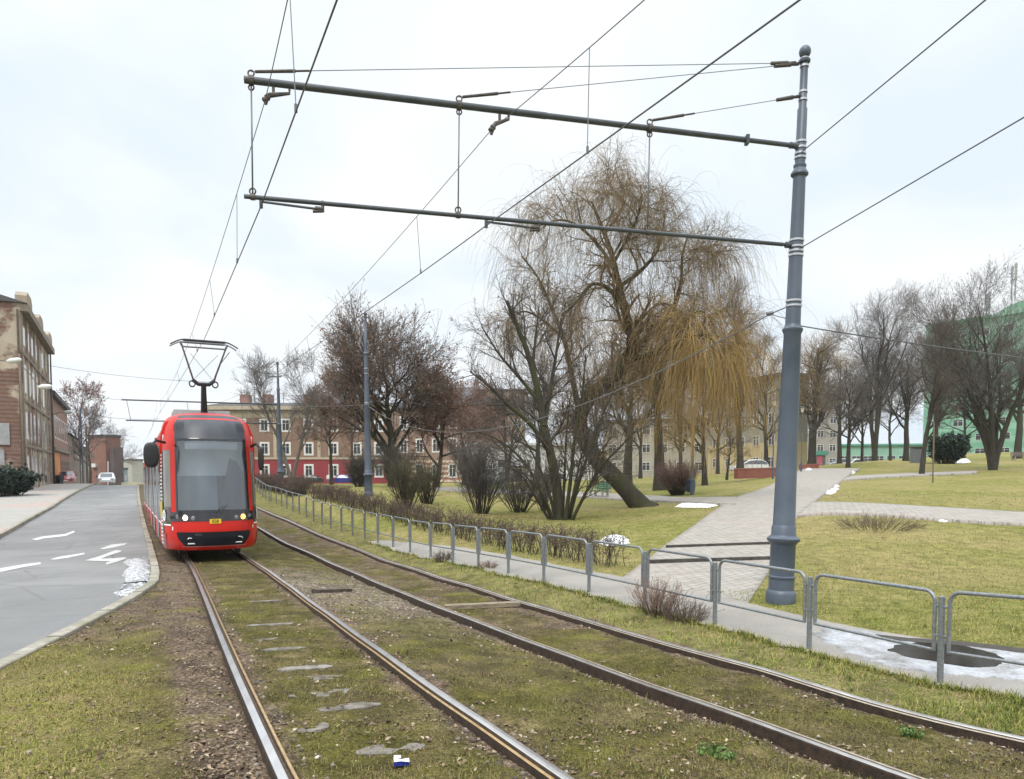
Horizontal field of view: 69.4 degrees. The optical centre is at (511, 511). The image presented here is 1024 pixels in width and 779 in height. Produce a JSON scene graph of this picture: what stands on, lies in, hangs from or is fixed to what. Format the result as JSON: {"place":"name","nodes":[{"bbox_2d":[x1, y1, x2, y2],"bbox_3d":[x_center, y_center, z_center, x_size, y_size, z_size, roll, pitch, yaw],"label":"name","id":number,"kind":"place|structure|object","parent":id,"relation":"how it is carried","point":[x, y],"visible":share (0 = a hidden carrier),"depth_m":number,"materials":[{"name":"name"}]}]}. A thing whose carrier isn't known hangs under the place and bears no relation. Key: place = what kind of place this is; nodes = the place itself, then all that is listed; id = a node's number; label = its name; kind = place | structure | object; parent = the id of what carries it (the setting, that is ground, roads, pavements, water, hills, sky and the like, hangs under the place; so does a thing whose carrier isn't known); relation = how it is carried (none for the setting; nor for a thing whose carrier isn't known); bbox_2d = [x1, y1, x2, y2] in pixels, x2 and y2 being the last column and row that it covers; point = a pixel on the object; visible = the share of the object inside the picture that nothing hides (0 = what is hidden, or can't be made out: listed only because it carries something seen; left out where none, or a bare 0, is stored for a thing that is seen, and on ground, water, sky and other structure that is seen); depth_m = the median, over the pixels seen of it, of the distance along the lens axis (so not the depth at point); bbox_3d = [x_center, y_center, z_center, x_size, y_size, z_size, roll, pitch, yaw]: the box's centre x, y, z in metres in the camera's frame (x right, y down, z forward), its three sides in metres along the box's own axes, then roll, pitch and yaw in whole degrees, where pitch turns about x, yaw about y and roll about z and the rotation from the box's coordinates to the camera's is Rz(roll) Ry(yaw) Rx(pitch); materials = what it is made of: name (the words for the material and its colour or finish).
{"place":"outdoors","nodes":[
{"label":"outdoors","id":0,"kind":"place"},
{"bbox_2d":[0,483,89,531],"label":"pavement","id":1,"kind":"structure","parent":0,"point":[14,509],"depth_m":46.08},
{"bbox_2d":[18,354,51,467],"bbox_3d":[-36.627,-6.539,56.911,2.893,11.184,0.460,1,3,11],"label":"street lamp","id":2,"kind":"object","parent":1,"relation":"on","point":[45,386],"visible":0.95,"depth_m":57.06,"materials":[{"name":"metal"}]},
{"bbox_2d":[0,483,101,537],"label":"pavement kerb","id":3,"kind":"structure","parent":1,"relation":"on","point":[6,531],"depth_m":36.92,"materials":[{"name":"concrete"}]},
{"bbox_2d":[50,353,72,483],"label":"street lamp","id":4,"kind":"object","parent":1,"relation":"on","point":[53,450],"visible":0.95,"depth_m":78.53,"materials":[{"name":"metal"}]},
{"bbox_2d":[0,485,150,658],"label":"road","id":5,"kind":"structure","parent":0,"point":[47,596],"depth_m":19.39,"materials":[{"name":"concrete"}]},
{"bbox_2d":[0,484,159,669],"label":"kerb","id":6,"kind":"structure","parent":5,"relation":"on","point":[89,620],"depth_m":10.95,"materials":[{"name":"concrete"}]},
{"bbox_2d":[119,557,150,590],"bbox_3d":[-8.828,1.376,17.399,0.668,0.244,8.666,-2,3,-27],"label":"snow patch","id":7,"kind":"object","parent":5,"relation":"on","point":[136,574],"visible":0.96,"depth_m":16.30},
{"bbox_2d":[0,484,1023,778],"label":"track bed","id":8,"kind":"object","parent":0,"point":[550,684],"visible":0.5,"depth_m":7.12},
{"bbox_2d":[181,550,298,778],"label":"rail","id":9,"kind":"object","parent":8,"relation":"on","point":[276,760],"visible":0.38,"depth_m":6.14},
{"bbox_2d":[143,338,263,555],"bbox_3d":[-14.459,-2.142,31.819,2.915,5.890,29.608,-2,2,-27],"label":"tram","id":10,"kind":"object","parent":9,"relation":"on","point":[199,478],"visible":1,"depth_m":19.69,"materials":[{"name":"red paint"}]},
{"bbox_2d":[317,702,380,711],"bbox_3d":[-1.335,1.622,6.037,0.525,0.075,0.211,-1,3,-11],"label":"sleeper","id":11,"kind":"object","parent":8,"relation":"on","point":[361,705],"visible":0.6,"depth_m":6.02,"materials":[{"name":"concrete"}]},
{"bbox_2d":[356,743,424,755],"bbox_3d":[-0.824,1.637,5.018,0.463,0.072,0.226,0,3,0],"label":"sleeper","id":12,"kind":"object","parent":8,"relation":"on","point":[373,749],"visible":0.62,"depth_m":5.00,"materials":[{"name":"concrete"}]},
{"bbox_2d":[228,549,573,778],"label":"rail","id":13,"kind":"object","parent":8,"relation":"on","point":[518,753],"visible":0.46,"depth_m":6.06,"materials":[{"name":"metal"}]},
{"bbox_2d":[444,601,520,609],"bbox_3d":[-0.506,1.619,12.744,1.318,0.089,0.160,-1,3,-10],"label":"wooden plank","id":14,"kind":"object","parent":8,"relation":"on","point":[483,605],"visible":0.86,"depth_m":12.68,"materials":[{"name":"brown wood"}]},
{"bbox_2d":[0,541,1023,778],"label":"leaf litter","id":15,"kind":"object","parent":8,"relation":"on","point":[229,741],"visible":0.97,"depth_m":5.62,"materials":[{"name":"plant"}]},
{"bbox_2d":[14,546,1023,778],"bbox_3d":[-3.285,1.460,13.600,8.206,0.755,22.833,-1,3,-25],"label":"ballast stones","id":16,"kind":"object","parent":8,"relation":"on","point":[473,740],"visible":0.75,"depth_m":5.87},
{"bbox_2d":[257,526,925,778],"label":"rail","id":17,"kind":"object","parent":8,"relation":"on","point":[834,757],"visible":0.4,"depth_m":6.86,"materials":[{"name":"metal"}]},
{"bbox_2d":[255,478,1023,682],"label":"pedestrian railing","id":18,"kind":"object","parent":8,"relation":"on","point":[809,605],"visible":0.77,"depth_m":10.31,"materials":[{"name":"metal"}]},
{"bbox_2d":[256,507,1023,751],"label":"rail","id":19,"kind":"object","parent":8,"relation":"on","point":[959,729],"visible":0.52,"depth_m":7.77,"materials":[{"name":"metal"}]},
{"bbox_2d":[626,575,693,617],"bbox_3d":[2.192,1.282,11.215,0.905,0.709,1.091,2,4,40],"label":"dead shrub","id":20,"kind":"object","parent":8,"relation":"on","point":[653,604],"visible":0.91,"depth_m":11.16,"materials":[{"name":"brown plant"}]},
{"bbox_2d":[654,591,723,624],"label":"dead shrub","id":21,"kind":"object","parent":8,"relation":"on","point":[699,613],"visible":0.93,"depth_m":10.72,"materials":[{"name":"brown plant"}]},
{"bbox_2d":[696,740,735,760],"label":"weed","id":22,"kind":"object","parent":8,"relation":"on","point":[727,756],"visible":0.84,"depth_m":5.18,"materials":[{"name":"green plant"}]},
{"bbox_2d":[0,490,1023,778],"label":"grass","id":23,"kind":"structure","parent":0,"point":[984,692],"depth_m":6.80,"materials":[{"name":"plant"}]},
{"bbox_2d":[0,0,1023,462],"label":"sky","id":24,"kind":"structure","parent":0,"point":[125,125],"materials":[{"name":"white"}]},
{"bbox_2d":[434,487,735,504],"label":"park cross path","id":25,"kind":"structure","parent":0,"point":[706,500],"depth_m":39.52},
{"bbox_2d":[255,452,1023,647],"bbox_3d":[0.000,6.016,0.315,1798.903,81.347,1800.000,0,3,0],"label":"ground","id":26,"kind":"structure","parent":0,"point":[1007,476],"depth_m":20.06,"materials":[{"name":"green plant"}]},
{"bbox_2d":[0,466,24,496],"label":"evergreen bush","id":27,"kind":"object","parent":26,"relation":"on","point":[8,478],"visible":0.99,"depth_m":50.36,"materials":[{"name":"green plant"}]},
{"bbox_2d":[2,462,43,495],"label":"evergreen bush","id":28,"kind":"object","parent":26,"relation":"on","point":[26,482],"visible":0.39,"depth_m":52.11,"materials":[{"name":"green plant"}]},
{"bbox_2d":[0,291,54,488],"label":"tenement","id":29,"kind":"structure","parent":26,"relation":"on","point":[25,336],"depth_m":59.73,"materials":[{"name":"brick"}]},
{"bbox_2d":[50,389,70,482],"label":"tenement","id":30,"kind":"structure","parent":26,"relation":"on","point":[62,458],"depth_m":89.47,"materials":[{"name":"brick"}]},
{"bbox_2d":[68,433,79,482],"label":"tenement","id":31,"kind":"structure","parent":26,"relation":"on","point":[74,465],"depth_m":113.53,"materials":[{"name":"paint"}]},
{"bbox_2d":[56,373,108,482],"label":"bare tree","id":32,"kind":"object","parent":26,"relation":"on","point":[86,388],"visible":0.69,"depth_m":126.93,"materials":[{"name":"grey plant"}]},
{"bbox_2d":[68,406,114,483],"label":"bare tree","id":33,"kind":"object","parent":26,"relation":"on","point":[95,424],"visible":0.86,"depth_m":111.75,"materials":[{"name":"brown plant"}]},
{"bbox_2d":[89,434,123,484],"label":"brick house","id":34,"kind":"structure","parent":26,"relation":"on","point":[102,454],"depth_m":136.49,"materials":[{"name":"brick"}]},
{"bbox_2d":[99,418,142,465],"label":"bare tree","id":35,"kind":"object","parent":26,"relation":"on","point":[122,442],"visible":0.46,"depth_m":150.43,"materials":[{"name":"grey plant"}]},
{"bbox_2d":[123,459,142,481],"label":"town block","id":36,"kind":"structure","parent":26,"relation":"on","point":[135,472],"depth_m":281.20,"materials":[{"name":"concrete"}]},
{"bbox_2d":[121,361,284,477],"bbox_3d":[-21.970,-6.244,53.117,10.761,9.469,0.910,-1,3,-23],"label":"catenary pole","id":37,"kind":"object","parent":26,"relation":"on","point":[280,470],"visible":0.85,"depth_m":54.69,"materials":[{"name":"metal"}]},
{"bbox_2d":[255,469,316,496],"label":"hedge","id":38,"kind":"object","parent":26,"relation":"on","point":[298,485],"visible":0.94,"depth_m":45.81,"materials":[{"name":"brown plant"}]},
{"bbox_2d":[230,340,343,477],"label":"bare tree","id":39,"kind":"object","parent":26,"relation":"on","point":[255,372],"visible":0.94,"depth_m":71.76,"materials":[{"name":"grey plant"}]},
{"bbox_2d":[207,386,395,483],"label":"tenement","id":40,"kind":"structure","parent":26,"relation":"on","point":[313,459],"depth_m":120.59,"materials":[{"name":"brick"}]},
{"bbox_2d":[296,368,359,484],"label":"oak tree","id":41,"kind":"object","parent":26,"relation":"on","point":[325,414],"visible":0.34,"depth_m":80.80,"materials":[{"name":"brown plant"}]},
{"bbox_2d":[337,445,385,486],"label":"leafless shrub","id":42,"kind":"object","parent":26,"relation":"on","point":[357,466],"visible":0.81,"depth_m":43.68,"materials":[{"name":"brown plant"}]},
{"bbox_2d":[363,312,373,496],"bbox_3d":[-6.970,-5.026,35.700,0.508,9.133,0.508,0,3,0],"label":"catenary pole","id":43,"kind":"object","parent":26,"relation":"on","point":[368,482],"visible":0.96,"depth_m":35.66,"materials":[{"name":"metal"}]},
{"bbox_2d":[295,279,475,485],"bbox_3d":[-8.184,-8.152,49.866,12.106,13.867,11.588,-2,4,-32],"label":"oak tree","id":44,"kind":"object","parent":26,"relation":"on","point":[350,383],"visible":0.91,"depth_m":48.10,"materials":[{"name":"brown plant"}]},
{"bbox_2d":[372,436,421,486],"bbox_3d":[-7.365,-2.966,46.059,3.579,3.479,3.103,-1,3,-22],"label":"leafless shrub","id":45,"kind":"object","parent":26,"relation":"on","point":[388,462],"visible":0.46,"depth_m":45.81,"materials":[{"name":"brown plant"}]},
{"bbox_2d":[370,452,442,508],"bbox_3d":[-4.398,-1.302,30.856,3.253,2.511,2.677,0,3,0],"label":"leafless shrub","id":46,"kind":"object","parent":26,"relation":"on","point":[404,487],"visible":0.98,"depth_m":30.69,"materials":[{"name":"brown plant"}]},
{"bbox_2d":[402,448,452,503],"bbox_3d":[-3.744,-1.601,33.456,2.629,2.644,2.544,-1,3,-22],"label":"leafless shrub","id":47,"kind":"object","parent":26,"relation":"on","point":[428,487],"visible":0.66,"depth_m":33.38,"materials":[{"name":"brown plant"}]},
{"bbox_2d":[394,387,507,482],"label":"tenement","id":48,"kind":"structure","parent":26,"relation":"on","point":[433,442],"depth_m":114.72,"materials":[{"name":"brick"}]},
{"bbox_2d":[389,350,523,486],"bbox_3d":[-3.790,-6.310,53.571,9.694,9.912,8.191,0,3,0],"label":"oak tree","id":49,"kind":"object","parent":26,"relation":"on","point":[427,424],"visible":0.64,"depth_m":52.49,"materials":[{"name":"brown plant"}]},
{"bbox_2d":[415,378,506,484],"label":"bare tree","id":50,"kind":"object","parent":26,"relation":"on","point":[450,443],"visible":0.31,"depth_m":75.46,"materials":[{"name":"brown plant"}]},
{"bbox_2d":[307,478,631,567],"bbox_3d":[-4.259,-0.253,28.016,1.706,1.902,27.477,-2,3,-29],"label":"hedge","id":51,"kind":"object","parent":26,"relation":"on","point":[349,497],"visible":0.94,"depth_m":22.46,"materials":[{"name":"brown plant"}]},
{"bbox_2d":[441,433,498,489],"bbox_3d":[-2.677,-3.280,47.968,3.840,3.728,3.797,1,3,15],"label":"leafless shrub","id":52,"kind":"object","parent":26,"relation":"on","point":[465,449],"visible":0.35,"depth_m":47.55,"materials":[{"name":"brown plant"}]},
{"bbox_2d":[445,438,516,513],"bbox_3d":[-1.100,-1.477,30.694,3.470,3.277,3.986,0,3,0],"label":"leafless shrub","id":53,"kind":"object","parent":26,"relation":"on","point":[478,489],"visible":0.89,"depth_m":30.55,"materials":[{"name":"brown plant"}]},
{"bbox_2d":[464,373,539,480],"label":"bare tree","id":54,"kind":"object","parent":26,"relation":"on","point":[506,407],"visible":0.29,"depth_m":69.49,"materials":[{"name":"brown plant"}]},
{"bbox_2d":[488,466,549,512],"bbox_3d":[0.291,-1.050,32.713,3.152,2.293,2.556,-1,3,-21],"label":"leafless shrub","id":55,"kind":"object","parent":26,"relation":"on","point":[517,507],"visible":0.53,"depth_m":32.52,"materials":[{"name":"brown plant"}]},
{"bbox_2d":[244,45,810,604],"bbox_3d":[0.588,-2.710,10.718,8.421,9.021,0.508,-1,3,-15],"label":"catenary pole","id":56,"kind":"object","parent":26,"relation":"on","point":[782,539],"visible":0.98,"depth_m":11.52,"materials":[{"name":"metal"}]},
{"bbox_2d":[147,0,337,436],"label":"overhead line","id":57,"kind":"object","parent":56,"relation":"hanging from","point":[296,106],"visible":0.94,"depth_m":8.25,"materials":[{"name":"grey metal"}]},
{"bbox_2d":[208,0,800,409],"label":"overhead line","id":58,"kind":"object","parent":56,"relation":"hanging from","point":[708,65],"visible":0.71,"depth_m":8.31,"materials":[{"name":"grey metal"}]},
{"bbox_2d":[368,307,784,432],"bbox_3d":[-1.263,-3.525,23.765,0.120,1.957,26.672,-1,3,-25],"label":"cable","id":59,"kind":"object","parent":56,"relation":"attached to","point":[769,313],"visible":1,"depth_m":15.15,"materials":[{"name":"grey metal"}]},
{"bbox_2d":[802,0,985,151],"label":"cable","id":60,"kind":"object","parent":56,"relation":"attached to","point":[971,11],"visible":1,"depth_m":8.26,"materials":[{"name":"grey metal"}]},
{"bbox_2d":[800,117,1023,248],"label":"cable","id":61,"kind":"object","parent":56,"relation":"attached to","point":[919,178],"visible":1,"depth_m":9.16,"materials":[{"name":"grey metal"}]},
{"bbox_2d":[801,325,1023,358],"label":"cable","id":62,"kind":"object","parent":56,"relation":"attached to","point":[912,343],"visible":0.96,"depth_m":11.34,"materials":[{"name":"grey metal"}]},
{"bbox_2d":[465,442,593,481],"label":"white house","id":63,"kind":"structure","parent":26,"relation":"on","point":[533,446],"depth_m":106.60,"materials":[{"name":"white"}]},
{"bbox_2d":[489,352,575,481],"bbox_3d":[2.370,-7.759,60.806,6.997,11.190,7.054,2,3,29],"label":"bare tree","id":64,"kind":"object","parent":26,"relation":"on","point":[531,407],"visible":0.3,"depth_m":60.02,"materials":[{"name":"brown plant"}]},
{"bbox_2d":[433,273,670,519],"bbox_3d":[1.423,-4.335,28.377,8.909,9.751,5.213,0,3,0],"label":"alder tree","id":65,"kind":"object","parent":26,"relation":"on","point":[561,509],"visible":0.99,"depth_m":28.36,"materials":[{"name":"brown plant"}]},
{"bbox_2d":[553,356,625,480],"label":"bare tree","id":66,"kind":"object","parent":26,"relation":"on","point":[614,438],"visible":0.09,"depth_m":83.63,"materials":[{"name":"brown plant"}]},
{"bbox_2d":[592,346,678,482],"bbox_3d":[10.452,-8.436,61.564,8.859,12.830,7.620,0,3,0],"label":"tree","id":67,"kind":"object","parent":26,"relation":"on","point":[629,471],"visible":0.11,"depth_m":61.71,"materials":[{"name":"brown plant"}]},
{"bbox_2d":[607,372,664,478],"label":"bare tree","id":68,"kind":"object","parent":26,"relation":"on","point":[640,459],"visible":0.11,"depth_m":89.70,"materials":[{"name":"brown plant"}]},
{"bbox_2d":[445,122,827,507],"bbox_3d":[5.421,-8.739,35.348,18.090,18.463,13.529,0,3,0],"label":"willow tree","id":69,"kind":"object","parent":26,"relation":"on","point":[683,336],"visible":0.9,"depth_m":33.72,"materials":[{"name":"brown plant"}]},
{"bbox_2d":[594,289,707,490],"bbox_3d":[9.989,-8.586,50.538,8.182,14.692,8.820,-2,4,-37],"label":"willow tree","id":70,"kind":"object","parent":26,"relation":"on","point":[659,457],"visible":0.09,"depth_m":51.06,"materials":[{"name":"plant"}]},
{"bbox_2d":[603,418,707,477],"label":"apartment block","id":71,"kind":"structure","parent":26,"relation":"on","point":[647,463],"depth_m":118.93,"materials":[{"name":"white"}]},
{"bbox_2d":[627,358,708,468],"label":"bare tree","id":72,"kind":"object","parent":26,"relation":"on","point":[665,450],"visible":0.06,"depth_m":78.52,"materials":[{"name":"brown plant"}]},
{"bbox_2d":[653,456,702,495],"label":"leafless shrub","id":73,"kind":"object","parent":26,"relation":"on","point":[676,482],"visible":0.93,"depth_m":44.90,"materials":[{"name":"brown plant"}]},
{"bbox_2d":[661,369,753,485],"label":"bare tree","id":74,"kind":"object","parent":26,"relation":"on","point":[704,480],"visible":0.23,"depth_m":57.69,"materials":[{"name":"brown plant"}]},
{"bbox_2d":[688,380,753,473],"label":"bare tree","id":75,"kind":"object","parent":26,"relation":"on","point":[718,461],"visible":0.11,"depth_m":91.60,"materials":[{"name":"brown plant"}]},
{"bbox_2d":[707,426,751,479],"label":"bare tree","id":76,"kind":"object","parent":26,"relation":"on","point":[729,458],"visible":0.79,"depth_m":61.68,"materials":[{"name":"brown plant"}]},
{"bbox_2d":[709,271,766,467],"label":"bare tree","id":77,"kind":"object","parent":26,"relation":"on","point":[738,460],"visible":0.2,"depth_m":70.65,"materials":[{"name":"brown plant"}]},
{"bbox_2d":[734,467,775,478],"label":"brick wall","id":78,"kind":"structure","parent":26,"relation":"on","point":[741,473],"depth_m":63.17,"materials":[{"name":"brown"}]},
{"bbox_2d":[708,373,808,473],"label":"apartment block","id":79,"kind":"structure","parent":26,"relation":"on","point":[723,464],"depth_m":99.96,"materials":[{"name":"white"}]},
{"bbox_2d":[726,320,805,462],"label":"bare tree","id":80,"kind":"object","parent":26,"relation":"on","point":[767,417],"visible":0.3,"depth_m":81.58,"materials":[{"name":"brown plant"}]},
{"bbox_2d":[769,316,854,463],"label":"bare tree","id":81,"kind":"object","parent":26,"relation":"on","point":[817,360],"visible":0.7,"depth_m":91.25,"materials":[{"name":"brown plant"}]},
{"bbox_2d":[807,393,837,463],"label":"apartment block","id":82,"kind":"structure","parent":26,"relation":"on","point":[824,444],"depth_m":149.43,"materials":[{"name":"white"}]},
{"bbox_2d":[801,334,893,463],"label":"bare tree","id":83,"kind":"object","parent":26,"relation":"on","point":[839,450],"visible":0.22,"depth_m":107.45,"materials":[{"name":"brown plant"}]},
{"bbox_2d":[798,355,900,467],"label":"bare tree","id":84,"kind":"object","parent":26,"relation":"on","point":[849,417],"visible":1,"depth_m":75.03,"materials":[{"name":"brown plant"}]},
{"bbox_2d":[829,355,889,461],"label":"bare tree","id":85,"kind":"object","parent":26,"relation":"on","point":[862,431],"visible":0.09,"depth_m":111.41,"materials":[{"name":"brown plant"}]},
{"bbox_2d":[821,279,927,460],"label":"bare tree","id":86,"kind":"object","parent":26,"relation":"on","point":[884,353],"visible":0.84,"depth_m":84.74,"materials":[{"name":"brown plant"}]},
{"bbox_2d":[827,509,927,531],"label":"dead shrub","id":87,"kind":"object","parent":26,"relation":"on","point":[884,522],"visible":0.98,"depth_m":19.98,"materials":[{"name":"brown plant"}]},
{"bbox_2d":[842,443,928,460],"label":"shop building","id":88,"kind":"structure","parent":26,"relation":"on","point":[883,451],"depth_m":169.34,"materials":[{"name":"teal"}]},
{"bbox_2d":[866,359,930,460],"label":"bare tree","id":89,"kind":"object","parent":26,"relation":"on","point":[889,438],"visible":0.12,"depth_m":117.33,"materials":[{"name":"brown plant"}]},
{"bbox_2d":[860,324,945,460],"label":"bare tree","id":90,"kind":"object","parent":26,"relation":"on","point":[905,390],"visible":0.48,"depth_m":91.54,"materials":[{"name":"brown plant"}]},
{"bbox_2d":[900,296,977,473],"bbox_3d":[31.022,-9.111,53.892,5.207,13.444,6.087,2,3,27],"label":"bare tree","id":91,"kind":"object","parent":26,"relation":"on","point":[933,395],"visible":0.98,"depth_m":53.80,"materials":[{"name":"brown plant"}]},
{"bbox_2d":[874,245,1023,469],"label":"bare tree","id":92,"kind":"object","parent":26,"relation":"on","point":[991,442],"visible":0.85,"depth_m":59.87,"materials":[{"name":"brown plant"}]},
{"bbox_2d":[927,429,973,463],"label":"evergreen bush","id":93,"kind":"object","parent":26,"relation":"on","point":[951,446],"visible":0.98,"depth_m":75.02,"materials":[{"name":"green plant"}]},
{"bbox_2d":[923,262,1023,455],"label":"tower block","id":94,"kind":"structure","parent":26,"relation":"on","point":[976,443],"depth_m":163.09,"materials":[{"name":"green"}]},
{"bbox_2d":[972,313,1023,458],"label":"bare tree","id":95,"kind":"object","parent":26,"relation":"on","point":[1019,411],"visible":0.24,"depth_m":99.19,"materials":[{"name":"brown plant"}]},
{"bbox_2d":[369,540,1023,696],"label":"footpath","id":96,"kind":"structure","parent":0,"point":[783,630],"depth_m":11.56,"materials":[{"name":"concrete"}]},
{"bbox_2d":[812,627,1023,680],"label":"ice patch","id":97,"kind":"object","parent":96,"relation":"on","point":[869,649],"visible":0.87,"depth_m":8.36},
{"bbox_2d":[887,642,1003,667],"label":"puddle","id":98,"kind":"object","parent":97,"relation":"on","point":[916,653],"visible":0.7,"depth_m":8.42,"materials":[{"name":"liquid"}]},
{"bbox_2d":[875,634,1023,652],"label":"mud","id":99,"kind":"structure","parent":96,"relation":"on","point":[1000,647],"depth_m":8.80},
{"bbox_2d":[623,468,860,602],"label":"park path","id":100,"kind":"structure","parent":0,"point":[747,517],"depth_m":19.46,"materials":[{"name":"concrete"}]},
{"bbox_2d":[650,556,769,563],"bbox_3d":[4.319,1.069,16.244,2.645,0.217,0.100,0,3,9],"label":"step edge","id":101,"kind":"object","parent":100,"relation":"on","point":[652,561],"visible":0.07,"depth_m":16.22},
{"bbox_2d":[666,542,769,547],"bbox_3d":[5.145,0.843,18.439,2.569,0.246,0.100,1,3,16],"label":"step edge","id":102,"kind":"object","parent":100,"relation":"on","point":[717,544],"visible":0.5,"depth_m":18.40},
{"bbox_2d":[843,471,976,480],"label":"lawn footpath","id":103,"kind":"structure","parent":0,"point":[872,476],"depth_m":53.39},
{"bbox_2d":[798,501,1023,525],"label":"park side path","id":104,"kind":"structure","parent":0,"point":[959,515],"depth_m":23.21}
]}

